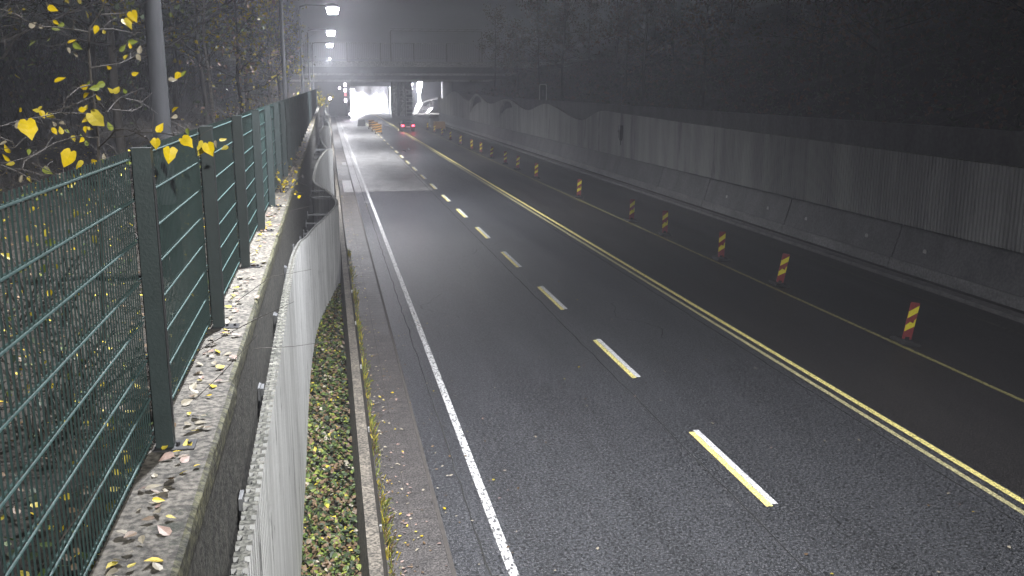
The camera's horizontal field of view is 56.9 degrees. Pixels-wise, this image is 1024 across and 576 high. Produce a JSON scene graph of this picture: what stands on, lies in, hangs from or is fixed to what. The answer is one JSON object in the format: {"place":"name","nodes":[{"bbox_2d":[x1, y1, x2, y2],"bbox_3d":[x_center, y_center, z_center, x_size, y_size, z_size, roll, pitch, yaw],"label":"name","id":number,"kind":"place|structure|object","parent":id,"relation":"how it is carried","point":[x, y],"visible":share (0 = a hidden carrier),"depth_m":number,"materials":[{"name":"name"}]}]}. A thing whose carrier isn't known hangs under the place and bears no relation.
{"place":"outdoors","nodes":[
{"label":"outdoors","id":0,"kind":"place"},
{"bbox_2d":[0,50,282,575],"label":"bank","id":1,"kind":"structure","parent":0,"point":[51,154],"depth_m":11.03,"materials":[{"name":"soil"}]},
{"bbox_2d":[0,0,39,58],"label":"bare tree","id":2,"kind":"object","parent":1,"relation":"on","point":[9,47],"visible":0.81,"depth_m":11.91,"materials":[{"name":"brown plant"}]},
{"bbox_2d":[0,169,134,336],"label":"shrub","id":3,"kind":"object","parent":1,"relation":"on","point":[22,288],"visible":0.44,"depth_m":9.10,"materials":[{"name":"plant"}]},
{"bbox_2d":[0,0,141,154],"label":"bare tree","id":4,"kind":"object","parent":1,"relation":"on","point":[93,64],"visible":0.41,"depth_m":27.42,"materials":[{"name":"brown plant"}]},
{"bbox_2d":[0,0,143,77],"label":"bare tree","id":5,"kind":"object","parent":1,"relation":"on","point":[68,12],"visible":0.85,"depth_m":16.84,"materials":[{"name":"brown plant"}]},
{"bbox_2d":[0,280,186,454],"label":"shrub","id":6,"kind":"object","parent":1,"relation":"on","point":[35,402],"visible":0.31,"depth_m":6.11,"materials":[{"name":"plant"}]},
{"bbox_2d":[0,0,227,433],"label":"young linden","id":7,"kind":"object","parent":1,"relation":"on","point":[29,127],"visible":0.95,"depth_m":5.55,"materials":[{"name":"yellow plant"}]},
{"bbox_2d":[65,0,166,103],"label":"spruce tree","id":8,"kind":"object","parent":1,"relation":"on","point":[116,34],"visible":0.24,"depth_m":60.30,"materials":[{"name":"green plant"}]},
{"bbox_2d":[37,114,201,244],"bbox_3d":[-5.051,-1.509,13.408,2.772,1.944,2.582,7,14,29],"label":"shrub","id":9,"kind":"object","parent":1,"relation":"on","point":[125,194],"visible":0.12,"depth_m":13.38,"materials":[{"name":"brown plant"}]},
{"bbox_2d":[11,0,240,194],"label":"bare tree","id":10,"kind":"object","parent":1,"relation":"on","point":[117,115],"visible":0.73,"depth_m":19.27,"materials":[{"name":"brown plant"}]},
{"bbox_2d":[0,138,256,575],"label":"bank leaves","id":11,"kind":"object","parent":1,"relation":"on","point":[31,505],"visible":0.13,"depth_m":6.10,"materials":[{"name":"yellow plant"}]},
{"bbox_2d":[0,0,280,146],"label":"thicket","id":12,"kind":"object","parent":1,"relation":"on","point":[31,53],"visible":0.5,"depth_m":52.67,"materials":[{"name":"brown plant"}]},
{"bbox_2d":[143,0,182,276],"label":"street lamp","id":13,"kind":"object","parent":1,"relation":"on","point":[157,72],"visible":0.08,"depth_m":11.06,"materials":[{"name":"grey metal"}]},
{"bbox_2d":[0,76,333,573],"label":"brushwood","id":14,"kind":"object","parent":1,"relation":"on","point":[57,164],"visible":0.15,"depth_m":11.05,"materials":[{"name":"plant"}]},
{"bbox_2d":[110,0,232,119],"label":"bare tree","id":15,"kind":"object","parent":1,"relation":"on","point":[175,94],"visible":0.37,"depth_m":53.79,"materials":[{"name":"brown plant"}]},
{"bbox_2d":[88,0,273,122],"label":"bare tree","id":16,"kind":"object","parent":1,"relation":"on","point":[203,38],"visible":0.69,"depth_m":27.31,"materials":[{"name":"brown plant"}]},
{"bbox_2d":[111,0,271,125],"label":"bare tree","id":17,"kind":"object","parent":1,"relation":"on","point":[199,56],"visible":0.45,"depth_m":43.92,"materials":[{"name":"brown plant"}]},
{"bbox_2d":[140,1,254,109],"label":"bare tree","id":18,"kind":"object","parent":1,"relation":"on","point":[206,39],"visible":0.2,"depth_m":74.49,"materials":[{"name":"brown plant"}]},
{"bbox_2d":[128,109,293,211],"bbox_3d":[-5.770,-2.485,18.331,3.079,1.938,3.187,-2,12,-11],"label":"shrub","id":19,"kind":"object","parent":1,"relation":"on","point":[187,155],"visible":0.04,"depth_m":17.70,"materials":[{"name":"brown plant"}]},
{"bbox_2d":[173,88,276,159],"bbox_3d":[-7.280,-3.751,23.126,2.667,2.254,4.243,-10,16,-38],"label":"shrub","id":20,"kind":"object","parent":1,"relation":"on","point":[217,115],"visible":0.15,"depth_m":22.62,"materials":[{"name":"plant"}]},
{"bbox_2d":[173,0,284,113],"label":"bare tree","id":21,"kind":"object","parent":1,"relation":"on","point":[237,42],"visible":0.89,"depth_m":38.26,"materials":[{"name":"brown plant"}]},
{"bbox_2d":[196,71,281,131],"bbox_3d":[-9.691,-6.655,35.310,3.063,2.824,3.811,8,14,32],"label":"shrub","id":22,"kind":"object","parent":1,"relation":"on","point":[246,100],"visible":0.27,"depth_m":34.84,"materials":[{"name":"brown plant"}]},
{"bbox_2d":[206,81,276,127],"bbox_3d":[-8.347,-5.301,29.535,2.513,2.597,4.592,-2,12,-11],"label":"shrub","id":23,"kind":"object","parent":1,"relation":"on","point":[239,101],"visible":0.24,"depth_m":29.60,"materials":[{"name":"brown plant"}]},
{"bbox_2d":[215,0,277,111],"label":"spruce tree","id":24,"kind":"object","parent":1,"relation":"on","point":[246,84],"visible":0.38,"depth_m":62.07,"materials":[{"name":"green plant"}]},
{"bbox_2d":[213,0,306,104],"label":"bare tree","id":25,"kind":"object","parent":1,"relation":"on","point":[265,5],"visible":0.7,"depth_m":52.35,"materials":[{"name":"brown plant"}]},
{"bbox_2d":[246,0,295,83],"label":"bare tree","id":26,"kind":"object","parent":1,"relation":"on","point":[278,40],"visible":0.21,"depth_m":117.64,"materials":[{"name":"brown plant"}]},
{"bbox_2d":[267,6,274,101],"bbox_3d":[-14.212,-18.078,55.716,5.761,16.603,5.610,-2,12,-11],"label":"bare trunk","id":27,"kind":"object","parent":1,"relation":"on","point":[270,57],"visible":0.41,"depth_m":56.69,"materials":[{"name":"brown plant"}]},
{"bbox_2d":[230,71,314,110],"bbox_3d":[-12.556,-9.386,47.838,3.920,3.208,3.866,5,13,23],"label":"shrub","id":28,"kind":"object","parent":1,"relation":"on","point":[264,94],"visible":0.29,"depth_m":47.24,"materials":[{"name":"yellow plant"}]},
{"bbox_2d":[249,3,311,97],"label":"bare tree","id":29,"kind":"object","parent":1,"relation":"on","point":[303,26],"visible":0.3,"depth_m":89.69,"materials":[{"name":"brown plant"}]},
{"bbox_2d":[278,0,286,99],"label":"street lamp","id":30,"kind":"object","parent":1,"relation":"on","point":[284,80],"visible":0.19,"depth_m":44.38,"materials":[{"name":"grey metal"}]},
{"bbox_2d":[250,0,315,100],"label":"bare tree","id":31,"kind":"object","parent":1,"relation":"on","point":[287,45],"visible":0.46,"depth_m":67.78,"materials":[{"name":"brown plant"}]},
{"bbox_2d":[298,3,338,92],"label":"street lamp","id":32,"kind":"object","parent":1,"relation":"on","point":[332,8],"visible":0.75,"depth_m":77.39,"materials":[{"name":"grey metal"}]},
{"bbox_2d":[307,28,334,90],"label":"street lamp","id":33,"kind":"object","parent":1,"relation":"on","point":[330,31],"visible":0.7,"depth_m":111.01,"materials":[{"name":"grey metal"}]},
{"bbox_2d":[311,42,332,89],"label":"street lamp","id":34,"kind":"object","parent":1,"relation":"on","point":[329,44],"visible":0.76,"depth_m":144.61,"materials":[{"name":"grey metal"}]},
{"bbox_2d":[249,79,305,106],"bbox_3d":[-15.279,-12.476,62.040,4.388,3.068,5.210,-2,12,-11],"label":"shrub","id":35,"kind":"object","parent":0,"point":[274,94],"visible":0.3,"depth_m":62.15,"materials":[{"name":"yellow plant"}]},
{"bbox_2d":[272,70,318,101],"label":"shrub","id":36,"kind":"object","parent":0,"point":[295,85],"visible":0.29,"depth_m":80.98,"materials":[{"name":"yellow plant"}]},
{"bbox_2d":[335,117,431,191],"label":"concrete road","id":37,"kind":"structure","parent":0,"point":[382,166],"depth_m":74.33,"materials":[{"name":"grey concrete"}]},
{"bbox_2d":[344,82,348,107],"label":"signal mast","id":38,"kind":"object","parent":37,"relation":"on","point":[346,104],"visible":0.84,"depth_m":179.70,"materials":[{"name":"metal"}]},
{"bbox_2d":[0,0,792,86],"label":"sky","id":39,"kind":"structure","parent":0,"point":[367,23],"materials":[{"name":"grey"}]},
{"bbox_2d":[390,0,848,112],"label":"bank","id":40,"kind":"structure","parent":0,"point":[430,91],"depth_m":309.57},
{"bbox_2d":[460,0,875,94],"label":"slope","id":41,"kind":"structure","parent":0,"point":[543,69],"depth_m":177.41,"materials":[{"name":"grey concrete"}]},
{"bbox_2d":[330,99,1023,572],"bbox_3d":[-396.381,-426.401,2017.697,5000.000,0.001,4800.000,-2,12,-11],"label":"ground","id":42,"kind":"structure","parent":0,"point":[432,113],"depth_m":36.47,"materials":[{"name":"grey concrete"}]},
{"bbox_2d":[89,96,323,575],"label":"retaining wall","id":43,"kind":"structure","parent":42,"relation":"on","point":[199,504],"depth_m":5.73,"materials":[{"name":"grey concrete"}]},
{"bbox_2d":[0,88,321,575],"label":"fence","id":44,"kind":"object","parent":43,"relation":"on","point":[273,139],"visible":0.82,"depth_m":4.62,"materials":[{"name":"metal"}]},
{"bbox_2d":[106,117,313,575],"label":"ledge leaves","id":45,"kind":"object","parent":43,"relation":"on","point":[164,530],"visible":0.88,"depth_m":4.93,"materials":[{"name":"yellow plant"}]},
{"bbox_2d":[274,158,304,198],"bbox_3d":[-4.121,-1.977,16.988,0.765,0.682,0.697,-2,12,-11],"label":"shrub","id":46,"kind":"object","parent":43,"relation":"on","point":[283,185],"visible":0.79,"depth_m":17.07,"materials":[{"name":"yellow plant"}]},
{"bbox_2d":[311,90,333,106],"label":"shrub","id":47,"kind":"object","parent":43,"relation":"on","point":[320,101],"visible":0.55,"depth_m":88.49,"materials":[{"name":"yellow plant"}]},
{"bbox_2d":[301,125,360,575],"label":"verge","id":48,"kind":"structure","parent":42,"relation":"on","point":[335,503],"depth_m":15.36,"materials":[{"name":"green plant"}]},
{"bbox_2d":[230,103,340,575],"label":"wave screen","id":49,"kind":"object","parent":48,"relation":"on","point":[271,502],"visible":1,"depth_m":10.85,"materials":[{"name":"metal"}]},
{"bbox_2d":[329,113,387,575],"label":"low concrete kerb","id":50,"kind":"object","parent":42,"relation":"on","point":[373,560],"visible":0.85,"depth_m":14.80,"materials":[{"name":"grey concrete"}]},
{"bbox_2d":[75,40,661,117],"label":"overpass","id":51,"kind":"object","parent":42,"relation":"on","point":[331,77],"visible":0.3,"depth_m":185.51,"materials":[{"name":"concrete"}]},
{"bbox_2d":[330,117,451,575],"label":"paved strip","id":52,"kind":"object","parent":42,"relation":"on","point":[425,505],"visible":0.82,"depth_m":16.69,"materials":[{"name":"grey concrete"}]},
{"bbox_2d":[342,162,352,191],"bbox_3d":[-11.456,-7.766,64.818,0.540,0.012,22.000,-2,12,-11],"label":"repair patch","id":53,"kind":"object","parent":52,"relation":"on","point":[347,186],"visible":1,"depth_m":57.88,"materials":[{"name":"grey concrete"}]},
{"bbox_2d":[347,248,401,575],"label":"barrier weeds","id":54,"kind":"object","parent":52,"relation":"on","point":[386,534],"visible":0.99,"depth_m":15.95,"materials":[{"name":"green plant"}]},
{"bbox_2d":[336,158,446,575],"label":"strip leaves","id":55,"kind":"object","parent":52,"relation":"on","point":[386,431],"visible":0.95,"depth_m":15.22,"materials":[{"name":"yellow plant"}]},
{"bbox_2d":[342,185,449,575],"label":"paving joints","id":56,"kind":"object","parent":52,"relation":"on","point":[377,352],"visible":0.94,"depth_m":16.58,"materials":[{"name":"grey concrete"}]},
{"bbox_2d":[414,82,433,112],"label":"wave sculpture","id":57,"kind":"object","parent":42,"relation":"on","point":[427,108],"visible":0.89,"depth_m":210.24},
{"bbox_2d":[390,28,482,100],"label":"overhead gantry","id":58,"kind":"object","parent":42,"relation":"on","point":[442,31],"visible":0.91,"depth_m":206.38,"materials":[{"name":"metal"}]},
{"bbox_2d":[351,106,1023,496],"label":"closed carriageway","id":59,"kind":"structure","parent":42,"relation":"on","point":[979,426],"depth_m":25.74,"materials":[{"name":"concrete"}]},
{"bbox_2d":[350,86,390,112],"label":"curved wall","id":60,"kind":"structure","parent":59,"relation":"on","point":[376,97],"depth_m":252.68,"materials":[{"name":"white concrete"}]},
{"bbox_2d":[398,120,414,131],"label":"car","id":61,"kind":"object","parent":59,"relation":"on","point":[406,124],"visible":1,"depth_m":125.33,"materials":[{"name":"paint"}]},
{"bbox_2d":[405,89,413,115],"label":"lattice stand","id":62,"kind":"object","parent":59,"relation":"on","point":[410,100],"visible":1,"depth_m":191.96,"materials":[{"name":"grey metal"}]},
{"bbox_2d":[429,118,439,126],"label":"work cabinet","id":63,"kind":"object","parent":59,"relation":"on","point":[431,121],"visible":0.67,"depth_m":138.40,"materials":[{"name":"grey metal"}]},
{"bbox_2d":[433,121,445,130],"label":"work trailer","id":64,"kind":"object","parent":59,"relation":"on","point":[439,124],"visible":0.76,"depth_m":126.77,"materials":[{"name":"metal"}]},
{"bbox_2d":[469,139,474,149],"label":"delineator panel","id":65,"kind":"object","parent":59,"relation":"on","point":[471,142],"visible":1,"depth_m":89.99,"materials":[{"name":"plastic"}]},
{"bbox_2d":[488,146,493,158],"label":"delineator panel","id":66,"kind":"object","parent":59,"relation":"on","point":[491,154],"visible":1,"depth_m":79.45,"materials":[{"name":"plastic"}]},
{"bbox_2d":[503,151,507,163],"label":"delineator panel","id":67,"kind":"object","parent":59,"relation":"on","point":[505,157],"visible":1,"depth_m":73.71,"materials":[{"name":"plastic"}]},
{"bbox_2d":[514,156,520,169],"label":"delineator panel","id":68,"kind":"object","parent":59,"relation":"on","point":[517,163],"visible":1,"depth_m":68.80,"materials":[{"name":"plastic"}]},
{"bbox_2d":[532,163,539,178],"bbox_3d":[1.605,-7.754,62.389,0.440,1.000,0.680,0,12,-10],"label":"delineator panel","id":69,"kind":"object","parent":59,"relation":"on","point":[535,176],"visible":1,"depth_m":62.35,"materials":[{"name":"plastic"}]},
{"bbox_2d":[574,179,582,197],"bbox_3d":[3.680,-5.467,51.723,0.440,1.000,0.680,3,12,-1],"label":"delineator panel","id":70,"kind":"object","parent":59,"relation":"on","point":[579,183],"visible":1,"depth_m":51.69,"materials":[{"name":"plastic"}]},
{"bbox_2d":[624,199,638,221],"bbox_3d":[5.415,-3.510,42.595,0.440,1.000,0.680,-1,12,-12],"label":"delineator panel","id":71,"kind":"object","parent":59,"relation":"on","point":[631,212],"visible":1,"depth_m":42.56,"materials":[{"name":"plastic"}]},
{"bbox_2d":[658,211,671,235],"bbox_3d":[6.270,-2.670,38.673,0.440,1.000,0.680,0,12,-2],"label":"delineator panel","id":72,"kind":"object","parent":59,"relation":"on","point":[664,232],"visible":1,"depth_m":38.64,"materials":[{"name":"plastic"}]},
{"bbox_2d":[401,119,1023,401],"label":"closed edge line","id":73,"kind":"object","parent":59,"relation":"on","point":[971,377],"visible":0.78,"depth_m":25.72,"materials":[{"name":"yellow paint"}]},
{"bbox_2d":[415,117,1023,334],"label":"line","id":74,"kind":"object","parent":59,"relation":"on","point":[801,255],"visible":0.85,"depth_m":32.34,"materials":[{"name":"paint"}]},
{"bbox_2d":[712,232,729,260],"bbox_3d":[7.364,-1.486,33.152,0.440,1.000,0.680,0,12,-5],"label":"delineator panel","id":75,"kind":"object","parent":59,"relation":"on","point":[721,250],"visible":1,"depth_m":33.12,"materials":[{"name":"plastic"}]},
{"bbox_2d":[769,253,789,287],"bbox_3d":[8.282,-0.564,28.884,0.440,1.000,0.680,9,11,-5],"label":"delineator panel","id":76,"kind":"object","parent":59,"relation":"on","point":[779,281],"visible":1,"depth_m":28.85,"materials":[{"name":"plastic"}]},
{"bbox_2d":[890,302,920,346],"bbox_3d":[9.449,0.829,22.384,0.440,1.000,0.680,8,12,-5],"label":"delineator panel","id":77,"kind":"object","parent":59,"relation":"on","point":[905,338],"visible":1,"depth_m":22.35,"materials":[{"name":"plastic"}]},
{"bbox_2d":[418,116,1023,323],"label":"kerb","id":78,"kind":"structure","parent":42,"relation":"on","point":[984,305],"depth_m":34.22,"materials":[{"name":"grey concrete"}]},
{"bbox_2d":[438,113,1023,310],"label":"base wall","id":79,"kind":"structure","parent":42,"relation":"on","point":[987,272],"depth_m":36.18,"materials":[{"name":"grey concrete"}]},
{"bbox_2d":[438,91,1023,252],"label":"wave wall","id":80,"kind":"structure","parent":79,"relation":"on","point":[977,201],"depth_m":36.81,"materials":[{"name":"grey concrete"}]},
{"bbox_2d":[618,74,622,144],"bbox_3d":[7.002,-11.409,60.375,0.300,4.500,0.460,-2,12,-11],"label":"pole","id":81,"kind":"object","parent":80,"relation":"attached to","point":[620,132],"visible":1,"depth_m":60.49,"materials":[{"name":"metal"}]},
{"bbox_2d":[446,94,1023,167],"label":"backing wall","id":82,"kind":"structure","parent":42,"relation":"on","point":[1002,147],"depth_m":36.49,"materials":[{"name":"grey concrete"}]},
{"bbox_2d":[335,109,1023,575],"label":"road","id":83,"kind":"structure","parent":0,"point":[585,451],"depth_m":16.70,"materials":[{"name":"grey asphalt"}]},
{"bbox_2d":[357,119,365,125],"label":"concrete block","id":84,"kind":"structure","parent":83,"relation":"on","point":[361,122],"depth_m":142.33,"materials":[{"name":"grey concrete"}]},
{"bbox_2d":[371,122,377,131],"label":"striped board","id":85,"kind":"object","parent":83,"relation":"on","point":[373,125],"visible":0.56,"depth_m":126.03,"materials":[{"name":"plastic"}]},
{"bbox_2d":[375,124,381,133],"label":"striped board","id":86,"kind":"object","parent":83,"relation":"on","point":[378,127],"visible":1,"depth_m":119.38,"materials":[{"name":"plastic"}]},
{"bbox_2d":[335,120,456,575],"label":"channel kerb","id":87,"kind":"structure","parent":83,"relation":"on","point":[445,540],"depth_m":16.66,"materials":[{"name":"grey concrete"}]},
{"bbox_2d":[338,116,519,575],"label":"edge line","id":88,"kind":"object","parent":83,"relation":"on","point":[510,565],"visible":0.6,"depth_m":16.68,"materials":[{"name":"white paint"}]},
{"bbox_2d":[366,123,772,505],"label":"yellow lane dashes","id":89,"kind":"object","parent":83,"relation":"on","point":[755,492],"visible":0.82,"depth_m":16.37,"materials":[{"name":"paint"}]},
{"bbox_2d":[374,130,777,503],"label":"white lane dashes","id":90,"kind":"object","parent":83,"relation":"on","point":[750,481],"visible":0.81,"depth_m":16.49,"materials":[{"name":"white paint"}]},
{"bbox_2d":[343,135,1023,575],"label":"road seams","id":91,"kind":"object","parent":83,"relation":"on","point":[623,385],"visible":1,"depth_m":17.28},
{"bbox_2d":[352,109,1023,514],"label":"yellow pale line","id":92,"kind":"object","parent":83,"relation":"on","point":[1008,503],"visible":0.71,"depth_m":19.10,"materials":[{"name":"yellow paint"}]},
{"bbox_2d":[363,111,1023,503],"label":"yellow line","id":93,"kind":"object","parent":83,"relation":"on","point":[979,475],"visible":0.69,"depth_m":19.68,"materials":[{"name":"paint"}]},
{"bbox_2d":[483,0,1023,130],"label":"hill","id":94,"kind":"structure","parent":0,"point":[939,120],"depth_m":59.61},
{"bbox_2d":[473,2,520,91],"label":"bare tree","id":95,"kind":"object","parent":94,"relation":"on","point":[490,39],"visible":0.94,"depth_m":147.19,"materials":[{"name":"brown plant"}]},
{"bbox_2d":[493,18,537,92],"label":"bare tree","id":96,"kind":"object","parent":94,"relation":"on","point":[511,37],"visible":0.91,"depth_m":128.63,"materials":[{"name":"brown plant"}]},
{"bbox_2d":[501,0,569,96],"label":"bare tree","id":97,"kind":"object","parent":94,"relation":"on","point":[539,35],"visible":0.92,"depth_m":110.81,"materials":[{"name":"brown plant"}]},
{"bbox_2d":[539,84,546,99],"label":"framed sign","id":98,"kind":"object","parent":94,"relation":"on","point":[543,91],"visible":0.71,"depth_m":93.78,"materials":[{"name":"metal"}]},
{"bbox_2d":[542,4,576,68],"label":"bare tree","id":99,"kind":"object","parent":94,"relation":"on","point":[559,14],"visible":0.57,"depth_m":153.83,"materials":[{"name":"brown plant"}]},
{"bbox_2d":[522,0,606,100],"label":"bare tree","id":100,"kind":"object","parent":94,"relation":"on","point":[551,17],"visible":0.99,"depth_m":96.89,"materials":[{"name":"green plant"}]},
{"bbox_2d":[643,0,702,62],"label":"bare tree","id":101,"kind":"object","parent":94,"relation":"on","point":[668,16],"visible":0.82,"depth_m":103.52,"materials":[{"name":"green plant"}]},
{"bbox_2d":[649,0,751,108],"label":"bare tree","id":102,"kind":"object","parent":94,"relation":"on","point":[704,24],"visible":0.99,"depth_m":61.23,"materials":[{"name":"brown plant"}]},
{"bbox_2d":[698,0,766,59],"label":"bare tree","id":103,"kind":"object","parent":94,"relation":"on","point":[734,17],"visible":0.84,"depth_m":91.45,"materials":[{"name":"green plant"}]},
{"bbox_2d":[709,0,755,33],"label":"bare tree","id":104,"kind":"object","parent":94,"relation":"on","point":[729,7],"visible":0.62,"depth_m":116.83,"materials":[{"name":"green plant"}]},
{"bbox_2d":[714,0,753,47],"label":"bare tree","id":105,"kind":"object","parent":94,"relation":"on","point":[723,13],"visible":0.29,"depth_m":135.18,"materials":[{"name":"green plant"}]},
{"bbox_2d":[454,0,1023,130],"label":"hill brushwood","id":106,"kind":"object","parent":94,"relation":"on","point":[980,76],"visible":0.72,"depth_m":63.45,"materials":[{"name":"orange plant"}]}
]}

